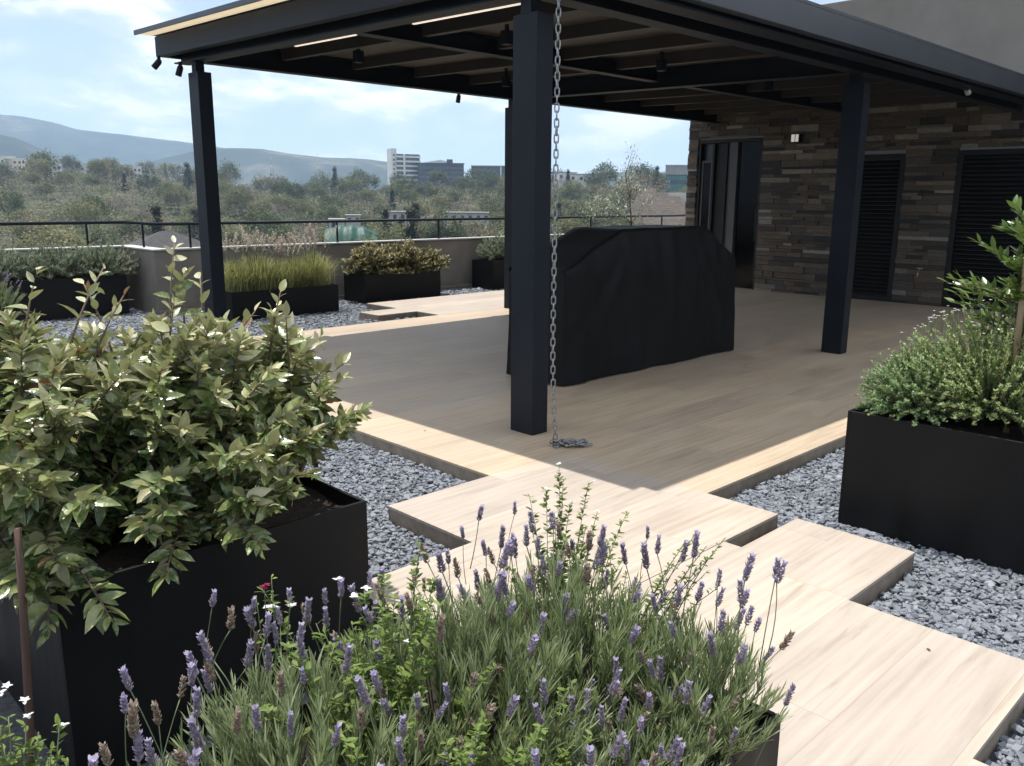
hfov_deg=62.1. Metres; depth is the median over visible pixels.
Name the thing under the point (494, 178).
tree
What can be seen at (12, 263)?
shrub
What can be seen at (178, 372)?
shrub
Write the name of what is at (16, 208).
tree
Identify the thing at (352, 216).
building
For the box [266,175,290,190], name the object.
tree
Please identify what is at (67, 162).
tree
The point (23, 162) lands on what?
house
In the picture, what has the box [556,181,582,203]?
tree
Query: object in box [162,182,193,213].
tree
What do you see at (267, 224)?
tree
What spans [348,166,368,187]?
tree
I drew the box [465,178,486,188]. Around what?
tree
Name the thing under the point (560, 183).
tree
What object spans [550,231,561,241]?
shrub
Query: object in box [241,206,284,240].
tree
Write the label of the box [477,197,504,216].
tree
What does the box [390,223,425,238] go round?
tree
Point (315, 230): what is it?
tree
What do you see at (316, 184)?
tree
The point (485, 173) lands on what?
tree
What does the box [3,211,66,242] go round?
tree
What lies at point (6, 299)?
shrub
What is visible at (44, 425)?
shrub
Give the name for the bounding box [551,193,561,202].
tree
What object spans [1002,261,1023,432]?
stake
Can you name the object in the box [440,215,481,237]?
tree
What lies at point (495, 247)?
shrub
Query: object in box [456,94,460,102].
spotlight
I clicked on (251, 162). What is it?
hills
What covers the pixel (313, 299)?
planter
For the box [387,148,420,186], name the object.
tower block
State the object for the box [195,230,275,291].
ornamental grass
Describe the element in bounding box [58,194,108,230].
tree
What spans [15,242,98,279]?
shrub
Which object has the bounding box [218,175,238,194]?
tree
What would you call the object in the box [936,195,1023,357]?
laurel
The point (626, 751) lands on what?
lavender
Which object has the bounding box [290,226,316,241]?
tree
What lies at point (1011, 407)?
rosemary
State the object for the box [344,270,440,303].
planter
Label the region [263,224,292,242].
tree
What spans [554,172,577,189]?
house
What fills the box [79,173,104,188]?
tree
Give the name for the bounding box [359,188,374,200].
tree
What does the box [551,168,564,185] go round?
tree
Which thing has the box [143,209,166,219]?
tree
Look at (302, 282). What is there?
ornamental grass
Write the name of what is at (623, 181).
tree
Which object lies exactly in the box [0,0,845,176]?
sky
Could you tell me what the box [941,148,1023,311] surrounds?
louvre door
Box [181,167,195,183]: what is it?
tree
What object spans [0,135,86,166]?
hills
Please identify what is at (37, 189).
tree
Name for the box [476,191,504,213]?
tree
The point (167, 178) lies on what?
tree
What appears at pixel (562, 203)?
tree
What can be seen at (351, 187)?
tree
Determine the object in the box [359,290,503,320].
path
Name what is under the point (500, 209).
tree
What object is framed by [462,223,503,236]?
tree
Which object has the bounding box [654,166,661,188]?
tree
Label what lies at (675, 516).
path
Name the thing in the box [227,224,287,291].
ornamental grass
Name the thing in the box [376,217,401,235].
tree
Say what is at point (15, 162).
house
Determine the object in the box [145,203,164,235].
tree
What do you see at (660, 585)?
salvia
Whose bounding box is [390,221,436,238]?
tree
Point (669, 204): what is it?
retaining wall
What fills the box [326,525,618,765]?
lavender
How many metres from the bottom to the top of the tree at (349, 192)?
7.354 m
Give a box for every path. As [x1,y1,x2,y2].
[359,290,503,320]
[369,518,1023,765]
[388,453,777,599]
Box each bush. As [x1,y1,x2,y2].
[851,336,991,426]
[883,299,1023,428]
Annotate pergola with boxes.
[133,0,1023,435]
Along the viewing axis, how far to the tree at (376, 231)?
160.31 m
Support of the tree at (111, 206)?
on the ground at (138, 208)
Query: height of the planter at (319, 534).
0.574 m
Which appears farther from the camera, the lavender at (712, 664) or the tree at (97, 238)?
the tree at (97, 238)
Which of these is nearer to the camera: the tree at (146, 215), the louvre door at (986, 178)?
the louvre door at (986, 178)
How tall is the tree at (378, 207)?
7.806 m
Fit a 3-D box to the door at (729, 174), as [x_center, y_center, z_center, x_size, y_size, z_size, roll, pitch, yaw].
[3.556,-2.724,13.716,0.350,2.320,1.170,-11,17,-43]
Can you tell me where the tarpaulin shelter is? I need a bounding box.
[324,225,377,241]
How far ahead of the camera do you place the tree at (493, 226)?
167.91 m
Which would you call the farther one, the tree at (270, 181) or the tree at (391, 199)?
the tree at (270, 181)
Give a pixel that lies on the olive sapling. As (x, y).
(629, 195)
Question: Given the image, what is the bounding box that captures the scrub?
[0,165,684,247]
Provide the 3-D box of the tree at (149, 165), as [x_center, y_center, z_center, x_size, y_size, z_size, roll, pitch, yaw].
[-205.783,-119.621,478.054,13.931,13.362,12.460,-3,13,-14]
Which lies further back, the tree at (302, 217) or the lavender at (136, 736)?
the tree at (302, 217)
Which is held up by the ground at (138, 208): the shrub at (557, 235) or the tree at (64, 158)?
the tree at (64, 158)
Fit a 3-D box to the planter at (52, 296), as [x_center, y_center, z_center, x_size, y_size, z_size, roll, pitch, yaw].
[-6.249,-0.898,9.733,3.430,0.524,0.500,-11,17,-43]
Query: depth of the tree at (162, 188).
309.22 m
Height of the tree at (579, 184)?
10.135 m
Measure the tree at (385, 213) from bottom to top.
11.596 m
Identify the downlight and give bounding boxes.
[353,49,363,62]
[500,24,512,45]
[501,68,510,86]
[656,51,666,71]
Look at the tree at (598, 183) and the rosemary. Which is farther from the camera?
the tree at (598, 183)
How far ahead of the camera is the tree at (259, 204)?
275.19 m
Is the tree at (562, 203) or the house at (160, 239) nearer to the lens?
the house at (160, 239)
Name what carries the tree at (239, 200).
on the ground at (138, 208)
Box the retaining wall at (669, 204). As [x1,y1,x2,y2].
[628,188,685,224]
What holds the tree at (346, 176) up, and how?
on the ground at (138, 208)
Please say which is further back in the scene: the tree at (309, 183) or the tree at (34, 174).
the tree at (309, 183)
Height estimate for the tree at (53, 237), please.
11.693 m
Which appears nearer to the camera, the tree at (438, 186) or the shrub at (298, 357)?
the shrub at (298, 357)
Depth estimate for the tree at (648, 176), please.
361.06 m
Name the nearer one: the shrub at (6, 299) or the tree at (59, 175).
the shrub at (6, 299)
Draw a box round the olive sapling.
[572,141,657,225]
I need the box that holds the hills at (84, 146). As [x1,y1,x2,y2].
[0,115,221,165]
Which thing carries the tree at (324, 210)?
on the ground at (138, 208)
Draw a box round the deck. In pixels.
[133,287,1023,498]
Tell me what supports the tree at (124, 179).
on the ground at (138, 208)
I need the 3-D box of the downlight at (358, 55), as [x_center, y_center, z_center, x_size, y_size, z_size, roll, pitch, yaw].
[-1.362,-2.934,7.527,0.072,0.182,0.072,-11,17,-43]
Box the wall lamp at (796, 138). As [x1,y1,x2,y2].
[791,134,801,142]
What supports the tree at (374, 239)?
on the ground at (138, 208)
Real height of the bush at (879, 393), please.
0.382 m
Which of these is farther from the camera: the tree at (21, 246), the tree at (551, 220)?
the tree at (551, 220)
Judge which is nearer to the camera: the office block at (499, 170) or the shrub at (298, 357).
the shrub at (298, 357)
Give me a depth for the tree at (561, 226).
174.02 m
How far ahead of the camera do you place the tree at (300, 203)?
285.14 m
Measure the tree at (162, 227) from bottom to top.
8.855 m
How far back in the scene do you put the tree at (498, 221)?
208.07 m
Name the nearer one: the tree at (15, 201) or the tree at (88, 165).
the tree at (15, 201)
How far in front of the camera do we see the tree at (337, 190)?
396.05 m
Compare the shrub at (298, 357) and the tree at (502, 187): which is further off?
the tree at (502, 187)
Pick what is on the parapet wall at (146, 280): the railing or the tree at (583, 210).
the railing
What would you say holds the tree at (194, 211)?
on the ground at (138, 208)
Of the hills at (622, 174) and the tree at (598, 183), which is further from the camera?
the hills at (622, 174)
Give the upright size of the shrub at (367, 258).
0.528 m
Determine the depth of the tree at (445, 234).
160.93 m
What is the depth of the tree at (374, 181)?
407.44 m
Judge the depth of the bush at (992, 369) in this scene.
3.61 m
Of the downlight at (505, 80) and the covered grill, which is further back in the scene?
the downlight at (505, 80)
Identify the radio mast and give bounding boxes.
[270,157,273,175]
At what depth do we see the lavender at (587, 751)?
1.29 m
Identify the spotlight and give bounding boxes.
[151,55,161,69]
[175,61,182,76]
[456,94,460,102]
[964,83,971,95]
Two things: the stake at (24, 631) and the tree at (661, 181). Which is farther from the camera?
the tree at (661, 181)
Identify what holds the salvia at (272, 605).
on the planter at (768, 756)
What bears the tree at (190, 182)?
on the ground at (138, 208)
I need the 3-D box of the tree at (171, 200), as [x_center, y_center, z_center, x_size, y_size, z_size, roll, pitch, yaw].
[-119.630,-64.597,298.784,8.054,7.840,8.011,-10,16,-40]
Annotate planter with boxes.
[0,274,129,321]
[0,307,38,351]
[0,473,370,765]
[167,602,780,765]
[225,283,338,320]
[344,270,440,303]
[472,258,503,290]
[838,403,1023,575]
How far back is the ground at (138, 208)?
309.18 m
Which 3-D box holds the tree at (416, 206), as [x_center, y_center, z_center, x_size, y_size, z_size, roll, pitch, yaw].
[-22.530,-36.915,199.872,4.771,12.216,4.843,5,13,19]
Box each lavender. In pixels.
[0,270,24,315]
[88,661,262,765]
[148,577,452,765]
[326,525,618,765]
[329,667,689,765]
[377,752,473,765]
[452,501,696,746]
[573,679,739,765]
[593,530,795,765]
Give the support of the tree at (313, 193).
on the ground at (138, 208)
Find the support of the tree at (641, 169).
on the ground at (138, 208)
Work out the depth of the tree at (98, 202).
228.73 m
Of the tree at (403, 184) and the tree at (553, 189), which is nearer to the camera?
the tree at (553, 189)
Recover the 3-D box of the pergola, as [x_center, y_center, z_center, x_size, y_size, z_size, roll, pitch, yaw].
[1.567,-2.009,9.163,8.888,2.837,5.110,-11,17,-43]
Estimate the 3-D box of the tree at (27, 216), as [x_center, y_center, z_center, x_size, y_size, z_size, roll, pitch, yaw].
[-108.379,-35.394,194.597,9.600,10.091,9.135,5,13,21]
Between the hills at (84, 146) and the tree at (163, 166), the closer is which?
the tree at (163, 166)
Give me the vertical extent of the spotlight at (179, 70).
0.130 m
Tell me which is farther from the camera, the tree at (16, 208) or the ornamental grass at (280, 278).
the tree at (16, 208)
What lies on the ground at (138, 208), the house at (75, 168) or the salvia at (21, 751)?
the house at (75, 168)
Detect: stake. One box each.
[13,527,35,762]
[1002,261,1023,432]
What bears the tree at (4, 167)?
on the ground at (138, 208)
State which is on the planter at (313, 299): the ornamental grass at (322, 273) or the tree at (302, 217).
the ornamental grass at (322, 273)
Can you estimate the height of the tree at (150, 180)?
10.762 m
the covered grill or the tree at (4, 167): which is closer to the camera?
the covered grill
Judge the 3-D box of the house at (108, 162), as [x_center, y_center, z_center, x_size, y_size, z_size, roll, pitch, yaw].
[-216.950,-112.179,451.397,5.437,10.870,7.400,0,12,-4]
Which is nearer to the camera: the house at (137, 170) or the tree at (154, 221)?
the tree at (154, 221)
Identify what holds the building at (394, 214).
on the ground at (138, 208)
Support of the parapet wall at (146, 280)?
on the gravel bed
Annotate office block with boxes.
[417,159,463,189]
[471,165,504,189]
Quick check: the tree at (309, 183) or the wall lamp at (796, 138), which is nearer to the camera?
the wall lamp at (796, 138)
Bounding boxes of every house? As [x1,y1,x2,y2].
[0,156,15,157]
[6,158,21,168]
[20,158,37,174]
[48,164,61,175]
[62,163,81,175]
[80,165,86,173]
[96,161,110,177]
[118,164,132,179]
[123,231,199,274]
[132,166,141,179]
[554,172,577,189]
[569,174,591,189]
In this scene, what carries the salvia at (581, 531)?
on the planter at (768, 756)
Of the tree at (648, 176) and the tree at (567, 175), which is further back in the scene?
the tree at (567, 175)
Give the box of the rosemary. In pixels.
[996,354,1023,435]
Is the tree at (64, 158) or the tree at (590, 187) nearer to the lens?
the tree at (590, 187)
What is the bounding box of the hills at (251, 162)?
[137,148,609,195]
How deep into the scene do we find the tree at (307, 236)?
165.82 m
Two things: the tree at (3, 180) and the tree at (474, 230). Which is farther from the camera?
the tree at (3, 180)
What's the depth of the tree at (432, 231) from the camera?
163.59 m
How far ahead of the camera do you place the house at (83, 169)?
482.58 m
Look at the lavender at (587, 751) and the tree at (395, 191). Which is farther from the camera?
the tree at (395, 191)
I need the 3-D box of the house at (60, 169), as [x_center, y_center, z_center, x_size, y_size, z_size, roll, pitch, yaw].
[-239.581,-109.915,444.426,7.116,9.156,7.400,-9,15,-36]
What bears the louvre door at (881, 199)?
in the building at (942, 183)
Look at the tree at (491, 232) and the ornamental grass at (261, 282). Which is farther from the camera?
the tree at (491, 232)
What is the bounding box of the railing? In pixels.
[0,214,685,247]
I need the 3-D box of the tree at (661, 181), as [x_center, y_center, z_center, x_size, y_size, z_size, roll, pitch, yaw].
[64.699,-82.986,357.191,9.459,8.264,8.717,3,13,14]
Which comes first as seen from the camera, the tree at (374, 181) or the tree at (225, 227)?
the tree at (225, 227)
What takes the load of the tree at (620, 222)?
on the ground at (138, 208)
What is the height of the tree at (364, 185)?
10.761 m
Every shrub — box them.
[0,246,41,280]
[0,263,232,649]
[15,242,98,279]
[46,236,328,595]
[54,238,139,276]
[214,279,373,482]
[342,240,403,274]
[374,237,430,273]
[408,245,450,272]
[476,233,503,260]
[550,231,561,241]
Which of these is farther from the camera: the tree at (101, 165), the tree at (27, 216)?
the tree at (101, 165)
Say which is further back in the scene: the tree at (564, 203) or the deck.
the tree at (564, 203)
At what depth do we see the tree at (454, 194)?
308.77 m
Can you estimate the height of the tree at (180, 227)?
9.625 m
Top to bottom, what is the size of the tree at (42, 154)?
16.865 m
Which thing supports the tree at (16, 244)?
on the ground at (138, 208)
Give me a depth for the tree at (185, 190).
323.15 m
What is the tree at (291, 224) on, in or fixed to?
on the ground at (138, 208)
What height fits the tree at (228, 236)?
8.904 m
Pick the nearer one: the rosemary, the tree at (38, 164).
the rosemary
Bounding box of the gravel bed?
[0,290,1023,765]
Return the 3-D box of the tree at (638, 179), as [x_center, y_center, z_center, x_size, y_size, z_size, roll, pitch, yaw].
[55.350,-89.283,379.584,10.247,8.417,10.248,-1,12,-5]
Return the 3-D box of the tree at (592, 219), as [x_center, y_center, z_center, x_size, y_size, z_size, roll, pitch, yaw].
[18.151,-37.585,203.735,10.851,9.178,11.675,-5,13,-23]
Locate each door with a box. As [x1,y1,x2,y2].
[695,137,763,289]
[851,154,905,301]
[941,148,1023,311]
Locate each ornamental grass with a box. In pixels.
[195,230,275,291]
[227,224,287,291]
[249,234,316,289]
[273,231,324,287]
[276,223,351,285]
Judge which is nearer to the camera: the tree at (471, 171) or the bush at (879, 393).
the bush at (879, 393)
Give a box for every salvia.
[0,681,68,765]
[245,540,496,765]
[254,574,297,765]
[403,639,592,765]
[507,462,629,655]
[604,534,725,681]
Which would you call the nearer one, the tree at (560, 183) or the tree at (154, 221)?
the tree at (154, 221)
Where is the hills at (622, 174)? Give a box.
[551,172,664,187]
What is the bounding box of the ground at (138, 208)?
[0,174,665,248]
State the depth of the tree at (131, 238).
160.13 m
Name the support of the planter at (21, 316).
on the gravel bed
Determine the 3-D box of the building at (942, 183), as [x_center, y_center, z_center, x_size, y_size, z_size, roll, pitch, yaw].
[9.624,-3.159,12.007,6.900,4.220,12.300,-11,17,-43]
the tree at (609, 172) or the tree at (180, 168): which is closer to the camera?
the tree at (609, 172)
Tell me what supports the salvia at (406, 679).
on the planter at (768, 756)
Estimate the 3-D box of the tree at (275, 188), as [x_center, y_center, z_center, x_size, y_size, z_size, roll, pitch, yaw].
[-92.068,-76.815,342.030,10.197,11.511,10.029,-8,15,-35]
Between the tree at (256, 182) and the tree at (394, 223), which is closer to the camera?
the tree at (394, 223)
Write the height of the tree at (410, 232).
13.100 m
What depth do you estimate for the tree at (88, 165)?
408.65 m
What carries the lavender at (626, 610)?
on the planter at (768, 756)
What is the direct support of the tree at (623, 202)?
on the ground at (138, 208)
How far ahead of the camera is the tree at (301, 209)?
273.30 m
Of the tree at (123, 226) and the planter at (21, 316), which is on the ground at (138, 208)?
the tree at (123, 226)
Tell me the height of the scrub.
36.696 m
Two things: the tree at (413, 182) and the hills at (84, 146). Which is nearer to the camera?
the tree at (413, 182)
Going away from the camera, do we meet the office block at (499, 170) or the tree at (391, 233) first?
the tree at (391, 233)
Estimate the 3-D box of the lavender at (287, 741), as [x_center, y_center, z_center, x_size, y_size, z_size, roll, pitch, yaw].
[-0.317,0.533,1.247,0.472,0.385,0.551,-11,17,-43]
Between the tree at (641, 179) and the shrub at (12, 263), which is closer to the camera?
the shrub at (12, 263)
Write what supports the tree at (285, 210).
on the ground at (138, 208)
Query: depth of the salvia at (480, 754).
1.23 m
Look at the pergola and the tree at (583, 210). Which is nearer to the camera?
the pergola
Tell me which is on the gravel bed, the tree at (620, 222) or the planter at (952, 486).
the planter at (952, 486)
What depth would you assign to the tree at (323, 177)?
406.64 m
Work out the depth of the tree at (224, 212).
265.06 m
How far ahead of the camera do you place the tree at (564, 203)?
264.49 m
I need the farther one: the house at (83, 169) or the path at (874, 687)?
the house at (83, 169)
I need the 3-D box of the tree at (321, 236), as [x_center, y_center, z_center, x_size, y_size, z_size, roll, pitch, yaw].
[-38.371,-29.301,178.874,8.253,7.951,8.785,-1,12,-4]
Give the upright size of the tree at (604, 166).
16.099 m
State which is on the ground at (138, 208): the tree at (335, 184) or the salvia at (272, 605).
the tree at (335, 184)
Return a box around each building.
[328,218,344,227]
[345,214,360,226]
[382,211,409,230]
[443,212,489,236]
[665,165,687,192]
[685,0,1023,311]
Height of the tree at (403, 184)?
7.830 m
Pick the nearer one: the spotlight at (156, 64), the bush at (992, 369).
the bush at (992, 369)
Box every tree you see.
[0,159,15,177]
[0,173,9,183]
[0,184,26,220]
[0,238,35,248]
[3,199,27,210]
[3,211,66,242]
[3,241,37,248]
[10,208,44,221]
[16,155,54,182]
[17,206,58,232]
[18,217,98,247]
[22,170,41,184]
[23,148,60,181]
[28,180,56,197]
[54,169,78,191]
[58,153,73,163]
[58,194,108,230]
[60,155,83,170]
[70,224,126,245]
[76,189,113,220]
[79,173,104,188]
[84,159,107,175]
[85,157,123,182]
[103,156,117,167]
[105,197,125,211]
[105,216,140,241]
[108,163,135,183]
[109,211,150,241]
[120,173,129,192]
[124,235,145,243]
[127,202,150,218]
[135,171,161,193]
[136,158,156,178]
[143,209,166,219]
[144,216,175,233]
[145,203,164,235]
[145,217,169,229]
[153,175,172,184]
[153,181,181,204]
[154,162,177,183]
[160,188,181,208]
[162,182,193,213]
[168,164,184,178]
[169,212,197,236]
[173,184,188,194]
[180,199,197,218]
[181,162,194,191]
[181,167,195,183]
[186,207,199,240]
[194,215,250,244]
[218,157,243,183]
[218,170,227,182]
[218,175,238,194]
[219,170,237,183]
[219,184,257,216]
[220,185,247,208]
[220,206,228,216]
[222,224,261,245]
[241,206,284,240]
[245,199,276,214]
[246,175,274,192]
[255,215,287,243]
[260,224,302,243]
[261,190,293,208]
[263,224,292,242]
[265,174,283,186]
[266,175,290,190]
[268,201,291,218]
[270,216,294,229]
[271,179,292,194]
[282,179,308,201]
[289,212,314,228]
[290,198,313,213]
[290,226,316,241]
[290,227,320,242]
[292,201,318,216]
[293,223,325,237]
[300,179,321,193]
[304,179,331,200]
[306,170,334,190]
[308,185,328,200]
[312,201,343,227]
[313,226,324,242]
[317,191,344,211]
[330,166,339,195]
[330,184,346,195]
[334,175,348,190]
[337,178,363,196]
[343,188,359,200]
[343,207,369,226]
[345,176,365,192]
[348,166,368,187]
[351,231,400,240]
[356,172,381,189]
[358,188,377,200]
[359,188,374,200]
[365,216,381,230]
[366,222,392,238]
[367,222,404,239]
[371,201,392,216]
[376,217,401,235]
[380,209,391,238]
[383,184,404,196]
[384,181,404,198]
[387,189,396,210]
[388,171,408,183]
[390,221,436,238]
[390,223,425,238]
[396,176,418,188]
[397,187,417,203]
[399,183,413,194]
[400,206,420,239]
[401,199,433,217]
[411,202,422,234]
[414,182,439,202]
[415,221,446,238]
[418,208,469,238]
[424,170,450,185]
[425,181,447,191]
[428,193,455,210]
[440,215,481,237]
[444,190,461,202]
[450,201,471,211]
[451,175,474,188]
[460,225,498,236]
[462,167,484,189]
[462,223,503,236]
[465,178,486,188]
[471,220,503,236]
[476,169,500,186]
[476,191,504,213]
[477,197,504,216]
[479,223,502,236]
[483,174,500,193]
[489,208,504,231]
[494,197,504,214]
[495,184,504,196]
[550,205,569,233]
[550,214,596,233]
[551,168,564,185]
[551,183,567,198]
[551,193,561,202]
[551,196,573,213]
[552,176,566,187]
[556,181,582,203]
[556,203,562,233]
[557,198,579,214]
[560,197,604,231]
[563,169,570,188]
[566,176,583,198]
[572,210,606,227]
[580,182,597,197]
[583,169,605,186]
[584,177,607,187]
[586,195,623,225]
[591,159,618,180]
[597,167,618,183]
[604,211,643,225]
[605,193,631,207]
[611,185,626,196]
[615,173,669,202]
[616,178,633,187]
[623,162,653,178]
[628,174,645,184]
[637,164,659,185]
[642,170,665,185]
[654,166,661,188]
[656,177,665,187]
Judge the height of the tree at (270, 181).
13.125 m
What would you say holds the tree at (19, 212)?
on the ground at (138, 208)
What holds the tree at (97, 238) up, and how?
on the ground at (138, 208)
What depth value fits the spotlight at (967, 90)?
8.47 m
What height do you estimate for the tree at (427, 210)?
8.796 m
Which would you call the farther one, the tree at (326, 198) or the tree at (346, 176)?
the tree at (346, 176)
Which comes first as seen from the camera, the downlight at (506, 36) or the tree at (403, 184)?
the downlight at (506, 36)
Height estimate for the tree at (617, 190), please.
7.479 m
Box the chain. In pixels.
[549,0,592,447]
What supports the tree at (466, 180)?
on the ground at (138, 208)
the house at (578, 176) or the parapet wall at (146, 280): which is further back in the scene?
the house at (578, 176)
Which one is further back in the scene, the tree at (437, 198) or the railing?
the tree at (437, 198)
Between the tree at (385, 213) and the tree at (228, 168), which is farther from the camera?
the tree at (228, 168)
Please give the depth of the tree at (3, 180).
341.35 m
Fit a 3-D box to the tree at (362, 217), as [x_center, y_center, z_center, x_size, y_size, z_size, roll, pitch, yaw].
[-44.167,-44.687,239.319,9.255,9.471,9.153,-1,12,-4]
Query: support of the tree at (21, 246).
on the ground at (138, 208)
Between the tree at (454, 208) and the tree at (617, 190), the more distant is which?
the tree at (617, 190)
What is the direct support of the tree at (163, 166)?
on the ground at (138, 208)
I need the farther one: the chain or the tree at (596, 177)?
the tree at (596, 177)
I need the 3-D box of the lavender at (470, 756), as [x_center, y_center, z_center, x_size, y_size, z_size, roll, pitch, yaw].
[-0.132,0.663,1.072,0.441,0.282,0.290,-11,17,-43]
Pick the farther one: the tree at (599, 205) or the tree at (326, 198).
the tree at (326, 198)
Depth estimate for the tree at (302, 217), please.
248.99 m
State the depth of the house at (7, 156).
467.54 m
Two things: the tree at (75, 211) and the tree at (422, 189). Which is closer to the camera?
the tree at (75, 211)
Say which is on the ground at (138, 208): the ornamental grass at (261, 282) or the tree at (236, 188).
the tree at (236, 188)
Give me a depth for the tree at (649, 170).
415.17 m
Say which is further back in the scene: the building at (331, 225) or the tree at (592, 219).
the tree at (592, 219)
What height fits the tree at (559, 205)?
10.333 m
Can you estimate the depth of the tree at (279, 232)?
157.39 m
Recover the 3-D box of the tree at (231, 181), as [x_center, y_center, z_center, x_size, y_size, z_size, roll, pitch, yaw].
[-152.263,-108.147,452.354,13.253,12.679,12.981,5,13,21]
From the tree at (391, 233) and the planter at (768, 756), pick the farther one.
the tree at (391, 233)
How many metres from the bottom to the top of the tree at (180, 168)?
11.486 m
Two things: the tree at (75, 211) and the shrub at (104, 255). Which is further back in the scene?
the tree at (75, 211)
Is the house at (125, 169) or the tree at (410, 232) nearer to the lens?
the tree at (410, 232)
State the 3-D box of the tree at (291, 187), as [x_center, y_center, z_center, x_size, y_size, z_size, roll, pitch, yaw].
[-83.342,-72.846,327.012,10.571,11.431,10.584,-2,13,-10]
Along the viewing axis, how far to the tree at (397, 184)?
359.32 m
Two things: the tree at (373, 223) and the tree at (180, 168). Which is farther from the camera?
the tree at (180, 168)
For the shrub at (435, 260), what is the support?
on the planter at (365, 289)
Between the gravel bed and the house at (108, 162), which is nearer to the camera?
the gravel bed
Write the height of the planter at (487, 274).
0.504 m
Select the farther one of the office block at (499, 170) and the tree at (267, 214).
the office block at (499, 170)
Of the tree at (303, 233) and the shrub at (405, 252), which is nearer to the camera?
the shrub at (405, 252)
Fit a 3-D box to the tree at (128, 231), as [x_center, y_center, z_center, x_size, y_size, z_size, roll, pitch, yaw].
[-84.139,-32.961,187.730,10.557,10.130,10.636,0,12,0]
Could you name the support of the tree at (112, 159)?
on the ground at (138, 208)
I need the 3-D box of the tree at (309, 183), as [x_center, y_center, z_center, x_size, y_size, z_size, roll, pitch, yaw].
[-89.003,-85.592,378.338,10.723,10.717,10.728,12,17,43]
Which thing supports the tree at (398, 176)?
on the ground at (138, 208)
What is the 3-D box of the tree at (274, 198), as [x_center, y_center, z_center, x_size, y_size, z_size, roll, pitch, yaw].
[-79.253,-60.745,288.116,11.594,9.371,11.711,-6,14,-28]
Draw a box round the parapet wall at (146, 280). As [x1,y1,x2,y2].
[0,234,562,314]
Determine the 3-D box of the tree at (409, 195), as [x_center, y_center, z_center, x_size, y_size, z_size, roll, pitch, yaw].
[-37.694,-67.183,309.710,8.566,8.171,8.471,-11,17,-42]
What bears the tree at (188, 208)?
on the ground at (138, 208)
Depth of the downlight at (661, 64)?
7.75 m
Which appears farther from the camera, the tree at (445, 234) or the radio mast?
the radio mast
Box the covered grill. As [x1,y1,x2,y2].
[506,225,735,385]
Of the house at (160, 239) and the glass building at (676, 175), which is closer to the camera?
the house at (160, 239)
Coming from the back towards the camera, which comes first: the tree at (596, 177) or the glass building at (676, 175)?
the tree at (596, 177)
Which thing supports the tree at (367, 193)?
on the ground at (138, 208)
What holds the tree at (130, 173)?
on the ground at (138, 208)
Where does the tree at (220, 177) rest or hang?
on the ground at (138, 208)
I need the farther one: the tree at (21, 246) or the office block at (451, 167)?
the office block at (451, 167)
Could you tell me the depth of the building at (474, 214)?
181.38 m
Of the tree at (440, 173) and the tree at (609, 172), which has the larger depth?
the tree at (440, 173)
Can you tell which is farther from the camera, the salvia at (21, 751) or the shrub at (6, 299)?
the shrub at (6, 299)

